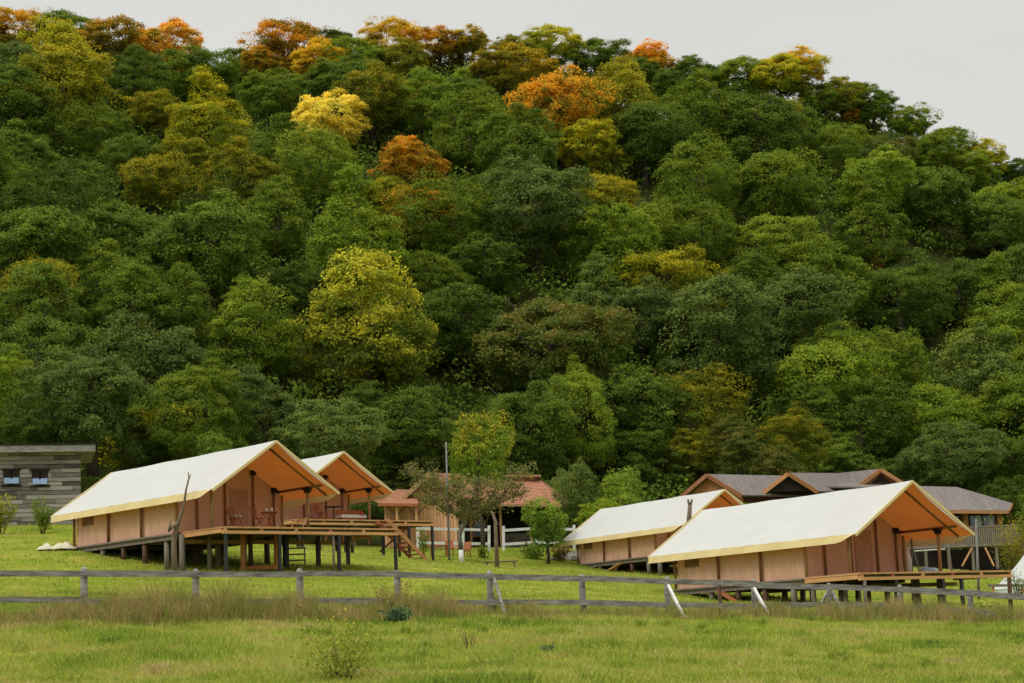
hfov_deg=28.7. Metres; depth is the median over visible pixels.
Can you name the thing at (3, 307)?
broadleaf tree
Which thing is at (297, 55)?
broadleaf tree
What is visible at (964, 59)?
sky
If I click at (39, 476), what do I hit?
window
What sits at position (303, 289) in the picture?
broadleaf tree
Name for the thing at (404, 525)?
timber deck
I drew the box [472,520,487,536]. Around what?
window
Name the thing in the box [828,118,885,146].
broadleaf tree
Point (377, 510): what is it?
garden tree
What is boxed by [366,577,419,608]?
wild bush
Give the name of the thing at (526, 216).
broadleaf tree
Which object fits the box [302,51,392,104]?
broadleaf tree
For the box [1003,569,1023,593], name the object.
shrub
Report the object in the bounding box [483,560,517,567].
garden bench
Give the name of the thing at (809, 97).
broadleaf tree
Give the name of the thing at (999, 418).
broadleaf tree
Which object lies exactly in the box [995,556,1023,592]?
bell tent
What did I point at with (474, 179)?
broadleaf tree
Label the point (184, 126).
broadleaf tree
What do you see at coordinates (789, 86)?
broadleaf tree
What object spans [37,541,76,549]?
canvas sheet
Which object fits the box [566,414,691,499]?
broadleaf tree
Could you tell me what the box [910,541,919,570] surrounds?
pole
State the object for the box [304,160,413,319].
broadleaf tree
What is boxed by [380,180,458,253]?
broadleaf tree
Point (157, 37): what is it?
broadleaf tree
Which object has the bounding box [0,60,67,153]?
broadleaf tree
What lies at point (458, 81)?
broadleaf tree
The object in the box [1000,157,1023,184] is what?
broadleaf tree
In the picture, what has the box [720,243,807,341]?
broadleaf tree
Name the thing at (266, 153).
broadleaf tree
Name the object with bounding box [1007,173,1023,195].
broadleaf tree
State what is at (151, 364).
broadleaf tree
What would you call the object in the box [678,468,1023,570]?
brown roofed house
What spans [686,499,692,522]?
dead trunk
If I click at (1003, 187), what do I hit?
broadleaf tree
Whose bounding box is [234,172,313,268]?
broadleaf tree
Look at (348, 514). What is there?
garden sofa
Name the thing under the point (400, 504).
tiled house
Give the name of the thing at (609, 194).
broadleaf tree
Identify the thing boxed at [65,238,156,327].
broadleaf tree
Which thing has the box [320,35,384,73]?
broadleaf tree
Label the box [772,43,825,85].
broadleaf tree
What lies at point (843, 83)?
broadleaf tree
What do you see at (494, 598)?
wild bush
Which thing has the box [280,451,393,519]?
safari tent
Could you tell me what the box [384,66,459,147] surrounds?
broadleaf tree
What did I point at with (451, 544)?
garden chair
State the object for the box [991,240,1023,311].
broadleaf tree
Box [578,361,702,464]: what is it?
broadleaf tree
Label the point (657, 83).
broadleaf tree
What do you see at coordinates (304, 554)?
step rack
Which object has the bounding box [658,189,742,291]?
broadleaf tree
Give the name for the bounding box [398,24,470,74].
broadleaf tree
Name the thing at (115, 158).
broadleaf tree
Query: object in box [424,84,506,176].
broadleaf tree
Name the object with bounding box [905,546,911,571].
canvas roll
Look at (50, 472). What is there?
weathered cabin
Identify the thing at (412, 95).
broadleaf tree
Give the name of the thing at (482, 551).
garden bush
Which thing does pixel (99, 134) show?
broadleaf tree
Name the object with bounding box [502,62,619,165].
broadleaf tree
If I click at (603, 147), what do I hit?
broadleaf tree
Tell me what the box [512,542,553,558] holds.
garden bush
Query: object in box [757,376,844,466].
broadleaf tree
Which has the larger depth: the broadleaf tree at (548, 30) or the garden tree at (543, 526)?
the broadleaf tree at (548, 30)
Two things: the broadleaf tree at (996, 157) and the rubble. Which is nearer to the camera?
the rubble
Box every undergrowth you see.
[0,42,1018,200]
[0,54,1023,549]
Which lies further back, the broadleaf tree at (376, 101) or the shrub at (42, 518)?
the broadleaf tree at (376, 101)
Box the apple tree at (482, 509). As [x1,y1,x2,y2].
[397,458,537,561]
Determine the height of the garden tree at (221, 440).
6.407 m
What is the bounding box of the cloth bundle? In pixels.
[919,566,937,571]
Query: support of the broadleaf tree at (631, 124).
on the ground at (970, 254)
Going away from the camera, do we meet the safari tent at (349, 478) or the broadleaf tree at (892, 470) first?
the safari tent at (349, 478)
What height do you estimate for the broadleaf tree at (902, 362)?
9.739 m
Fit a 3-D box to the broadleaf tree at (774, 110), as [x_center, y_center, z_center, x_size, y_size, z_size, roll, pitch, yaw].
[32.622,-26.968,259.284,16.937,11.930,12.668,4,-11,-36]
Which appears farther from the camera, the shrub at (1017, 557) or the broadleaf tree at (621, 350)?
the broadleaf tree at (621, 350)
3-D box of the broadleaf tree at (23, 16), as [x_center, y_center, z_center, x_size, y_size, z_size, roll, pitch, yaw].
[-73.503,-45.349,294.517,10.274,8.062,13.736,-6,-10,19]
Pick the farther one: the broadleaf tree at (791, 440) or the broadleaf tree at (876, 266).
the broadleaf tree at (876, 266)
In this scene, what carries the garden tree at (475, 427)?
on the ground at (970, 254)
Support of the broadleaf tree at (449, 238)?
on the ground at (970, 254)
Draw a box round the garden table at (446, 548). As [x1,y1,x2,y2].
[429,545,447,556]
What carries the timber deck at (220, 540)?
on the ground at (970, 254)
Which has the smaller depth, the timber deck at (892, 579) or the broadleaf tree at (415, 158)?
the timber deck at (892, 579)
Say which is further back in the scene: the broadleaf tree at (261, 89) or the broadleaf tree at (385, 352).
the broadleaf tree at (261, 89)
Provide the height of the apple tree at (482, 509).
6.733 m
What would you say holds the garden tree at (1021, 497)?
on the ground at (970, 254)
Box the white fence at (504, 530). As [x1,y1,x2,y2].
[417,525,574,550]
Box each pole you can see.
[445,442,449,560]
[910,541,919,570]
[911,538,912,571]
[947,543,952,570]
[975,519,979,599]
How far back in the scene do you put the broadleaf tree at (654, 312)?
194.01 m
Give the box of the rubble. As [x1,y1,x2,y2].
[550,551,579,560]
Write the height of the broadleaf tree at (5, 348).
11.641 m
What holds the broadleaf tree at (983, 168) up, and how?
on the ground at (970, 254)
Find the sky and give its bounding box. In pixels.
[0,0,1023,211]
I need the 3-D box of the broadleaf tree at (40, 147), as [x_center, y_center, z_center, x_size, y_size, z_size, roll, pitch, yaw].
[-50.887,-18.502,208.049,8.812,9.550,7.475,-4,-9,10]
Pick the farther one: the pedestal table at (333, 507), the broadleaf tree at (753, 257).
the broadleaf tree at (753, 257)
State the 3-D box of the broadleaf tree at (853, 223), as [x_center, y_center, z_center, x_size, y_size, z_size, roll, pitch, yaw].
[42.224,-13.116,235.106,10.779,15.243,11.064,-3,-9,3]
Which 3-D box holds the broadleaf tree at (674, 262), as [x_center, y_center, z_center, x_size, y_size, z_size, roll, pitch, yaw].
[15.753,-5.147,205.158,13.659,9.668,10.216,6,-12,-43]
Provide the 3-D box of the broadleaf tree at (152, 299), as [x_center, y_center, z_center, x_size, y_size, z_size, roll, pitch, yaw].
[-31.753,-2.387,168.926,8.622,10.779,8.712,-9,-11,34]
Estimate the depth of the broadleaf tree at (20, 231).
173.59 m
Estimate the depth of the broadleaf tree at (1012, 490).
167.21 m
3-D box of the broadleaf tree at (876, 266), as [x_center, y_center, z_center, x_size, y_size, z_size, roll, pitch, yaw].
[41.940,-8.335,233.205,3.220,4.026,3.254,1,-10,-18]
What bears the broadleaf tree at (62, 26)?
on the ground at (970, 254)
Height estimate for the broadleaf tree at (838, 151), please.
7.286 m
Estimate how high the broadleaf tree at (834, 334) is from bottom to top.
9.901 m
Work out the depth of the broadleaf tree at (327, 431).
136.80 m
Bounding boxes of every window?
[1,468,20,486]
[30,469,49,486]
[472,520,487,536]
[968,514,982,527]
[982,514,995,525]
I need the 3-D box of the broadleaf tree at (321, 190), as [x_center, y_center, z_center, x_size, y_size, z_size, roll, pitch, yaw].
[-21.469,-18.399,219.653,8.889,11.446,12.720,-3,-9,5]
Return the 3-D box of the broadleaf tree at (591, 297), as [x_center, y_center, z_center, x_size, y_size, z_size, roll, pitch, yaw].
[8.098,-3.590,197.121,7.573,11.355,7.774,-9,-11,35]
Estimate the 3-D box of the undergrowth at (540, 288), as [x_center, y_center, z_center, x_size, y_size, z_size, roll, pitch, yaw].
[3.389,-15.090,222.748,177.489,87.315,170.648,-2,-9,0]
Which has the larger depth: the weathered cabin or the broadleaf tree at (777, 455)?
the broadleaf tree at (777, 455)
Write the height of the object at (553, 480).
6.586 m
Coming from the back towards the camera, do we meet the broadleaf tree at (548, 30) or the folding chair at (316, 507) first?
the broadleaf tree at (548, 30)
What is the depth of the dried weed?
38.54 m
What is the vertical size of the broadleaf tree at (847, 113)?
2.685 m
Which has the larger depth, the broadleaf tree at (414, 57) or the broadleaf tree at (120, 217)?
the broadleaf tree at (414, 57)
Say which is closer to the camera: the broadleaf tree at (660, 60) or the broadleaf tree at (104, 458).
the broadleaf tree at (104, 458)
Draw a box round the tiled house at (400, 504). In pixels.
[375,472,571,548]
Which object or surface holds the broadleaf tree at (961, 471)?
on the ground at (970, 254)
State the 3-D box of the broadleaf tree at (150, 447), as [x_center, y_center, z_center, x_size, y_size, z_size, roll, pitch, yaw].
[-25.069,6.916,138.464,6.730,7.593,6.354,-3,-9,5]
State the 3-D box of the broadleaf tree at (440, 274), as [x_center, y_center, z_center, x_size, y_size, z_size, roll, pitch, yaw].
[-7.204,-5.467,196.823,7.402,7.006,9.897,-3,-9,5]
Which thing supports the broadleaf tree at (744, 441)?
on the ground at (970, 254)
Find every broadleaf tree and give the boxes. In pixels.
[0,4,57,59]
[0,31,132,151]
[0,39,46,84]
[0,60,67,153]
[0,117,62,190]
[0,135,18,215]
[0,152,48,215]
[0,154,118,259]
[0,198,99,293]
[0,253,83,323]
[0,257,90,356]
[0,301,7,341]
[0,304,116,415]
[0,336,18,385]
[0,343,43,433]
[0,352,49,443]
[0,409,65,443]
[2,343,155,475]
[12,12,110,80]
[33,7,100,42]
[50,95,135,165]
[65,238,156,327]
[67,309,211,438]
[75,198,177,272]
[76,13,146,81]
[89,251,199,361]
[92,132,163,205]
[97,403,213,470]
[99,42,176,129]
[107,384,198,472]
[117,149,203,215]
[122,15,203,79]
[124,87,190,143]
[126,350,255,460]
[127,186,280,313]
[134,260,217,349]
[140,43,242,113]
[152,132,210,183]
[164,64,255,173]
[193,135,286,209]
[201,271,303,389]
[212,47,257,86]
[224,361,309,457]
[233,67,308,130]
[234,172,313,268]
[236,17,340,79]
[238,44,291,80]
[250,111,319,185]
[258,395,391,468]
[267,259,333,327]
[274,116,359,216]
[280,241,444,413]
[288,36,352,81]
[290,87,372,156]
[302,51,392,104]
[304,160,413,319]
[308,28,354,50]
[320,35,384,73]
[321,60,421,152]
[340,379,417,479]
[355,15,423,70]
[356,175,408,226]
[361,382,499,481]
[367,135,451,196]
[375,80,435,116]
[379,36,430,79]
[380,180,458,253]
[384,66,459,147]
[387,164,499,269]
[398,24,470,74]
[401,249,474,307]
[414,277,512,381]
[422,74,506,120]
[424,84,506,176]
[443,66,483,99]
[445,230,527,306]
[448,23,494,62]
[461,163,535,240]
[463,153,596,282]
[465,294,638,412]
[466,40,564,103]
[471,97,564,195]
[475,375,590,479]
[491,33,546,70]
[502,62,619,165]
[520,23,586,65]
[534,300,634,391]
[539,75,608,104]
[541,354,620,478]
[552,195,663,300]
[554,114,632,176]
[557,250,634,331]
[563,36,631,77]
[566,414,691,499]
[568,55,661,157]
[573,168,646,236]
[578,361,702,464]
[601,274,680,367]
[602,242,731,332]
[604,49,679,94]
[604,99,702,185]
[608,55,661,94]
[608,72,646,110]
[614,196,684,269]
[629,37,668,64]
[640,67,697,105]
[640,362,755,458]
[644,427,729,485]
[651,128,743,242]
[653,68,748,169]
[655,268,787,410]
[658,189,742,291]
[664,91,703,124]
[668,54,724,94]
[689,101,733,133]
[696,88,830,166]
[704,414,771,474]
[706,55,769,97]
[719,212,819,275]
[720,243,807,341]
[729,147,835,227]
[732,401,837,475]
[744,52,832,103]
[745,62,792,95]
[745,262,859,353]
[746,97,811,143]
[749,442,813,503]
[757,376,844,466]
[763,335,897,433]
[765,228,880,319]
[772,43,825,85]
[774,319,891,384]
[795,82,852,120]
[795,93,842,134]
[802,122,875,178]
[805,371,923,466]
[806,423,882,472]
[816,75,873,118]
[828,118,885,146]
[831,169,915,273]
[833,142,917,213]
[839,324,934,403]
[840,81,904,133]
[840,131,919,174]
[842,108,862,128]
[844,260,957,342]
[857,256,883,279]
[872,457,932,481]
[883,373,996,479]
[884,101,943,147]
[887,165,974,247]
[889,418,1013,492]
[898,128,971,176]
[918,251,1022,332]
[920,125,977,164]
[928,322,1023,435]
[944,280,1023,396]
[948,148,1004,198]
[951,190,1023,262]
[953,250,1023,350]
[961,137,1012,172]
[967,427,1023,499]
[970,342,1023,478]
[972,176,1023,224]
[977,474,1023,536]
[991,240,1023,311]
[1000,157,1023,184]
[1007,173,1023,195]
[1017,267,1023,321]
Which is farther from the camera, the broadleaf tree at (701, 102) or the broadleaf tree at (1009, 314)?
the broadleaf tree at (701, 102)
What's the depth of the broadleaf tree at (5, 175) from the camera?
196.13 m
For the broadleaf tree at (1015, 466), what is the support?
on the ground at (970, 254)
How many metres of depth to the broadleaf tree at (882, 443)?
185.96 m
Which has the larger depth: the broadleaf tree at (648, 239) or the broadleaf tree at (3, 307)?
the broadleaf tree at (648, 239)
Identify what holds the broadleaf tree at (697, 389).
on the ground at (970, 254)
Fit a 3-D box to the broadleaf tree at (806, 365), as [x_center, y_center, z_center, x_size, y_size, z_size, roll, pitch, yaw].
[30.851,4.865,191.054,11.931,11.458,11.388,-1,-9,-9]
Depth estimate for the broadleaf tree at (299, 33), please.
292.37 m
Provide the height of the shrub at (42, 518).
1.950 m
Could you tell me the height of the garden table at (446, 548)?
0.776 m
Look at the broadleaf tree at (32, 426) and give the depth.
129.99 m
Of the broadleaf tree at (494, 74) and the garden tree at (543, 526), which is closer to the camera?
the garden tree at (543, 526)
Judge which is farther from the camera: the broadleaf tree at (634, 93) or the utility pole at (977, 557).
the broadleaf tree at (634, 93)
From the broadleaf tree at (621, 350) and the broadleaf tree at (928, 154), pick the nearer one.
the broadleaf tree at (621, 350)
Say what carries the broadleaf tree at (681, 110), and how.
on the ground at (970, 254)
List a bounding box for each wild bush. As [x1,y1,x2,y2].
[289,604,415,681]
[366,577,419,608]
[479,589,509,609]
[913,598,956,618]
[974,600,1001,617]
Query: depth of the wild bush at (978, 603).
62.06 m
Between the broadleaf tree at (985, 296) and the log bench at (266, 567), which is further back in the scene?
the broadleaf tree at (985, 296)
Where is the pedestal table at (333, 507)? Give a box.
[325,506,341,518]
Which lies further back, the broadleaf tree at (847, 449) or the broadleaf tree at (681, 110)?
the broadleaf tree at (681, 110)
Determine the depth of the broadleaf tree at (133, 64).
247.15 m
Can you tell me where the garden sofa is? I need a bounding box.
[335,510,366,519]
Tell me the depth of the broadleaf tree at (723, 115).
272.08 m
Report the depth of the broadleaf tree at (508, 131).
230.73 m
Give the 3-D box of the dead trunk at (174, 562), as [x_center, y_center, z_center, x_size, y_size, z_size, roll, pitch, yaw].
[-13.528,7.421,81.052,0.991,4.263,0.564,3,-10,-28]
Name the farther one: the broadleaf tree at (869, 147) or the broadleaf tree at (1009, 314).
the broadleaf tree at (869, 147)
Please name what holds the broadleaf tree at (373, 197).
on the ground at (970, 254)
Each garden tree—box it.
[196,430,232,455]
[350,501,384,527]
[375,457,417,490]
[444,409,515,546]
[521,493,568,563]
[572,496,623,524]
[598,465,646,507]
[1015,495,1023,546]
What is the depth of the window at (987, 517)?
148.84 m
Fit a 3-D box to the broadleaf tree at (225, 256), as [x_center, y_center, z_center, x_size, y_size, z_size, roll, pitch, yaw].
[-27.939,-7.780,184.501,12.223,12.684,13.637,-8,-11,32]
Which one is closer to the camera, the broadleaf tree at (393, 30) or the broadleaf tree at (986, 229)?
the broadleaf tree at (986, 229)
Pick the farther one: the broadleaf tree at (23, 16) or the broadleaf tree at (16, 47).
the broadleaf tree at (23, 16)
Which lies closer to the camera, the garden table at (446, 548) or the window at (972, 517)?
the garden table at (446, 548)
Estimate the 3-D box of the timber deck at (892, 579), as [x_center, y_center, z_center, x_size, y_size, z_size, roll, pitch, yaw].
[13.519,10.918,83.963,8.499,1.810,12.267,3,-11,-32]
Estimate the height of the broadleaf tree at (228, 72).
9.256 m
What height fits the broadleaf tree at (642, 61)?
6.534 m
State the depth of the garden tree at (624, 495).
141.50 m
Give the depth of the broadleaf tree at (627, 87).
253.59 m
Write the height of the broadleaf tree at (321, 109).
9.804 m
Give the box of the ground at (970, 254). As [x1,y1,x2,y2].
[0,90,1023,682]
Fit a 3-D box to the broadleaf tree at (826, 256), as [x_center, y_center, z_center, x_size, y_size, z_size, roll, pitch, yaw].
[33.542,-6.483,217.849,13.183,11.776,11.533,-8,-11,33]
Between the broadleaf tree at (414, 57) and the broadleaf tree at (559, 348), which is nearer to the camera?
the broadleaf tree at (559, 348)
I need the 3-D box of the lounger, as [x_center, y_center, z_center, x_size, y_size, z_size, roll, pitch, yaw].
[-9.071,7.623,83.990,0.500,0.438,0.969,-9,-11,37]
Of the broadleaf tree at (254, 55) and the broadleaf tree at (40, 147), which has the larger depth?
the broadleaf tree at (254, 55)
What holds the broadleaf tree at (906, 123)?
on the ground at (970, 254)
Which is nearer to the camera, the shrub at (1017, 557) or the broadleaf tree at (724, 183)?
the shrub at (1017, 557)
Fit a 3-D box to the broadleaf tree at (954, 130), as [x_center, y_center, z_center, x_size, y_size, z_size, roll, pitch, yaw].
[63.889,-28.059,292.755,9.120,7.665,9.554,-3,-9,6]
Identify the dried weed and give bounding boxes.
[456,629,479,649]
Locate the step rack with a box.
[289,547,305,565]
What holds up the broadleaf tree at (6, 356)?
on the ground at (970, 254)
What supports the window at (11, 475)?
in the weathered cabin
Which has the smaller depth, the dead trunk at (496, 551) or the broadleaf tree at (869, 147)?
the dead trunk at (496, 551)
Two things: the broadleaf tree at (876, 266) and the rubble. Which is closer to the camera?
the rubble
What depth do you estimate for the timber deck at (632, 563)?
121.19 m
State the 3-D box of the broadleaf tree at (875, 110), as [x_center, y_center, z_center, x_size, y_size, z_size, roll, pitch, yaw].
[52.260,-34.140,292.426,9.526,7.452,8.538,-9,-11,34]
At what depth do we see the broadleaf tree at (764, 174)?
235.75 m
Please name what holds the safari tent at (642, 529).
on the timber deck at (632, 563)
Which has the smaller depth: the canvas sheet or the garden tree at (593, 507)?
the canvas sheet
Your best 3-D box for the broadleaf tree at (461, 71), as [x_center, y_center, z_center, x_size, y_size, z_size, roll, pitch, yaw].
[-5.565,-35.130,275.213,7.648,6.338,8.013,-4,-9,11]
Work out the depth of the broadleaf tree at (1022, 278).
229.97 m
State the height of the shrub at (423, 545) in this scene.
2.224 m
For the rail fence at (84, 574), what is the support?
on the ground at (970, 254)
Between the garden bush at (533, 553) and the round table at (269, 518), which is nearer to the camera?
the round table at (269, 518)
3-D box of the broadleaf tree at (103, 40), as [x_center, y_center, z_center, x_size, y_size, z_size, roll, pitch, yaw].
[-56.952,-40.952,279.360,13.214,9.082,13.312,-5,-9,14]
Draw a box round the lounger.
[284,518,307,526]
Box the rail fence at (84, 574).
[0,566,1023,618]
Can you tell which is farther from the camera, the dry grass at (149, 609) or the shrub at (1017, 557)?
the shrub at (1017, 557)
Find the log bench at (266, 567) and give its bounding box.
[240,565,282,569]
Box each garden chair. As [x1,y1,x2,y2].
[445,540,453,555]
[463,542,470,556]
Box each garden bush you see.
[477,544,489,557]
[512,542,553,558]
[550,541,576,560]
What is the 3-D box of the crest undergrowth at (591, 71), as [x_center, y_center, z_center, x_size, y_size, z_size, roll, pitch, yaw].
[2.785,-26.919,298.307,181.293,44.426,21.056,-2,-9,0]
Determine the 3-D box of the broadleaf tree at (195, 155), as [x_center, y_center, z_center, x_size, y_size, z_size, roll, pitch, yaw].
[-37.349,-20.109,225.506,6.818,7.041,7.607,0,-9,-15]
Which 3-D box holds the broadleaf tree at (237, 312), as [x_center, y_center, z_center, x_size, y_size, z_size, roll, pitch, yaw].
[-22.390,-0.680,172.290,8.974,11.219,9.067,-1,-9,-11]
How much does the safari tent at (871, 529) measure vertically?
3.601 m
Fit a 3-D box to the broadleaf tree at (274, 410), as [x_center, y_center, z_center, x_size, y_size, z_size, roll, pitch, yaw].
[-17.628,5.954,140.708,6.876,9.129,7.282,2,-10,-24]
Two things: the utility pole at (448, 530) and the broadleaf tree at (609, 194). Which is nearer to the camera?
the utility pole at (448, 530)
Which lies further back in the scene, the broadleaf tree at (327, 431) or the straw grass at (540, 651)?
the broadleaf tree at (327, 431)
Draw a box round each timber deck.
[70,526,398,571]
[284,519,434,561]
[577,556,676,574]
[673,570,1012,605]
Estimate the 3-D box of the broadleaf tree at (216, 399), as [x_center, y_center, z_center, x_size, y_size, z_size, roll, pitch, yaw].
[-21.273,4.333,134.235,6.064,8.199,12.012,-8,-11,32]
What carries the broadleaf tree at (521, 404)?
on the ground at (970, 254)
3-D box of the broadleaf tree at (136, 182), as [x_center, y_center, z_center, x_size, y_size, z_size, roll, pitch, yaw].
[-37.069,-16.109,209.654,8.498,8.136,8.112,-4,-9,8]
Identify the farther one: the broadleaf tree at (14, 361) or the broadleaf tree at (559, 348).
the broadleaf tree at (559, 348)
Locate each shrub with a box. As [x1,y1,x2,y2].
[0,493,18,533]
[28,495,57,533]
[415,527,430,555]
[981,512,1023,569]
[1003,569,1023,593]
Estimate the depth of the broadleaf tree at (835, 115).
296.01 m
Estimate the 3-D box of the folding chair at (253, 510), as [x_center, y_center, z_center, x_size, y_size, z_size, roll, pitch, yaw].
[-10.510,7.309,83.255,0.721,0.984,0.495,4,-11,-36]
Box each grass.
[0,568,1023,633]
[7,603,1005,682]
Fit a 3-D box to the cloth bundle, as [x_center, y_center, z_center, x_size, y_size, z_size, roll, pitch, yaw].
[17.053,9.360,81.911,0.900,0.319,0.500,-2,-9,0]
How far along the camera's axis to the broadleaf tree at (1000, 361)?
201.38 m
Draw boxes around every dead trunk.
[167,472,190,570]
[490,511,499,567]
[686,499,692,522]
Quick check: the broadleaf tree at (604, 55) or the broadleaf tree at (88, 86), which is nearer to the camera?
the broadleaf tree at (88, 86)
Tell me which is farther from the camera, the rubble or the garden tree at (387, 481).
the garden tree at (387, 481)
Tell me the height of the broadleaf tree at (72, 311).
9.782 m
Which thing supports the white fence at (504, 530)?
on the ground at (970, 254)
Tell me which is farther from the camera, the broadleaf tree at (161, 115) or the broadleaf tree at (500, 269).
the broadleaf tree at (161, 115)
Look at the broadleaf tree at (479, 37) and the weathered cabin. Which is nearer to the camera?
the weathered cabin
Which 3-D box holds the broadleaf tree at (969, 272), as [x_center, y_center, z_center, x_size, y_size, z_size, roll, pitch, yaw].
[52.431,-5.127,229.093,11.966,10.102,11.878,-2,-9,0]
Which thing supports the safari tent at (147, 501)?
on the timber deck at (220, 540)
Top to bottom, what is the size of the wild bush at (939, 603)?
0.777 m
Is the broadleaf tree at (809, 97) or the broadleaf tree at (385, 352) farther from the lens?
the broadleaf tree at (809, 97)
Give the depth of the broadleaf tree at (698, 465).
173.02 m
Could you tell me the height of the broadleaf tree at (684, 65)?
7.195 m
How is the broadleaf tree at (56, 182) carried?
on the ground at (970, 254)
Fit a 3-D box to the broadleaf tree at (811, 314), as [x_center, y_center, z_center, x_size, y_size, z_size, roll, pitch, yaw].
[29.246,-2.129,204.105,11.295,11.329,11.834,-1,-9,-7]
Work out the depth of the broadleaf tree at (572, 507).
139.51 m
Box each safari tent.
[50,440,339,546]
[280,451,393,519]
[560,489,744,563]
[647,480,974,588]
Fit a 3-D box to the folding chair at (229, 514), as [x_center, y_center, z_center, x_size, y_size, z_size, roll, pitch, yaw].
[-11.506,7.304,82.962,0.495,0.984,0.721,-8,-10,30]
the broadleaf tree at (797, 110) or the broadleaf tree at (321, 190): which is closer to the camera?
the broadleaf tree at (321, 190)
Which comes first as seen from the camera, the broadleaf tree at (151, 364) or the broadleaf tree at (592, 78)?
the broadleaf tree at (151, 364)
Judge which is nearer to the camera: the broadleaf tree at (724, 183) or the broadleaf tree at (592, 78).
the broadleaf tree at (724, 183)
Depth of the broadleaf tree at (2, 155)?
194.75 m
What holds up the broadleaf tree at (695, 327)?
on the ground at (970, 254)
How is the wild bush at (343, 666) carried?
on the ground at (970, 254)
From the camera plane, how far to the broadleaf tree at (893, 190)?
249.99 m
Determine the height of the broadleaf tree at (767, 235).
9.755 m
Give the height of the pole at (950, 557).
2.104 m
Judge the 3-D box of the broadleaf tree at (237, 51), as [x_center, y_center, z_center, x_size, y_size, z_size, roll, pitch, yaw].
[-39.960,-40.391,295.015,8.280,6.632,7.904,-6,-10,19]
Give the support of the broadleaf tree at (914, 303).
on the ground at (970, 254)
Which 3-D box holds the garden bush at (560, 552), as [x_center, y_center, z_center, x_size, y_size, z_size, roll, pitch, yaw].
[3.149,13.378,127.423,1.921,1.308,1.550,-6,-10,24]
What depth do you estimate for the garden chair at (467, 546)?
126.26 m
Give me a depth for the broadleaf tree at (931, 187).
253.29 m
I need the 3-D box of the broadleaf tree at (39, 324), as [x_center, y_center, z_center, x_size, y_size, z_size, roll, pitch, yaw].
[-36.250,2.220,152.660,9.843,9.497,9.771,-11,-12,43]
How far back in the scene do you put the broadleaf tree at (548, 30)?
292.14 m
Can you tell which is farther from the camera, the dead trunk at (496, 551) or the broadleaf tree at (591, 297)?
the broadleaf tree at (591, 297)
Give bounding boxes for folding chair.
[224,505,243,525]
[249,505,269,526]
[312,502,327,518]
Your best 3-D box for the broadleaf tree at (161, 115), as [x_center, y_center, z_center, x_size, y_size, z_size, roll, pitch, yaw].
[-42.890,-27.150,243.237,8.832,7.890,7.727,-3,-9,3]
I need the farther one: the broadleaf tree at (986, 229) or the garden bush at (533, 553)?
the broadleaf tree at (986, 229)
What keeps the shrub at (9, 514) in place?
on the ground at (970, 254)
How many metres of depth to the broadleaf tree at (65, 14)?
293.12 m
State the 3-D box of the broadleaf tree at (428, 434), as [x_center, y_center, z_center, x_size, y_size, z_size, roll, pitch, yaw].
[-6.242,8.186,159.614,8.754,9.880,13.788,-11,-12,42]
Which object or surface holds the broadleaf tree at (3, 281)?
on the ground at (970, 254)
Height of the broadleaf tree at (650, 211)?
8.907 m
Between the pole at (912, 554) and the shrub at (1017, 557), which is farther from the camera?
the shrub at (1017, 557)
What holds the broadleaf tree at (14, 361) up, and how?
on the ground at (970, 254)
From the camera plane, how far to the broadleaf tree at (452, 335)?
182.30 m
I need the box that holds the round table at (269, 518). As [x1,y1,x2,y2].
[261,511,277,526]
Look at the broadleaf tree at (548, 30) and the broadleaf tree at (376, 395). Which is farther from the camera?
the broadleaf tree at (548, 30)
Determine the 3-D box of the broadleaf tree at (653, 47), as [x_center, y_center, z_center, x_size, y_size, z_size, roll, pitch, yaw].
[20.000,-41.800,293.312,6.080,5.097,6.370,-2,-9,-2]
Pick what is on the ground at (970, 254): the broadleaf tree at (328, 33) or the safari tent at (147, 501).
the broadleaf tree at (328, 33)
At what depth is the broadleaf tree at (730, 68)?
291.02 m
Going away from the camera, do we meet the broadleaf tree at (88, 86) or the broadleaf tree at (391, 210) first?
the broadleaf tree at (391, 210)
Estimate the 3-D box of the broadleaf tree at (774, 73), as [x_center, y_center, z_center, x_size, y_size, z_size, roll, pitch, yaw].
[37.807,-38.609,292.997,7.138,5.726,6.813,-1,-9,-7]
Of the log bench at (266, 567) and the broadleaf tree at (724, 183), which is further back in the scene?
the broadleaf tree at (724, 183)
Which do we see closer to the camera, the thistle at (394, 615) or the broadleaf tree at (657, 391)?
the thistle at (394, 615)
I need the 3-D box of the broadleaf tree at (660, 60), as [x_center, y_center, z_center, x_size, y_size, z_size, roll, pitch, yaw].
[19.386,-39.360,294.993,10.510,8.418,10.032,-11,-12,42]
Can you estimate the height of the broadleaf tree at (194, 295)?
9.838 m
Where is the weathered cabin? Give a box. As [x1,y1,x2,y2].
[0,443,95,526]
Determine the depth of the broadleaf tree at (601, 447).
168.95 m
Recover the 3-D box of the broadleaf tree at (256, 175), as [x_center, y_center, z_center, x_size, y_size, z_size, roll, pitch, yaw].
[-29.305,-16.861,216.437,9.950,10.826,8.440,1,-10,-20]
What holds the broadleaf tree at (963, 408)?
on the ground at (970, 254)
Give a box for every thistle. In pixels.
[378,604,411,624]
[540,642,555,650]
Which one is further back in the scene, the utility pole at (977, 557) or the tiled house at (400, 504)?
the tiled house at (400, 504)

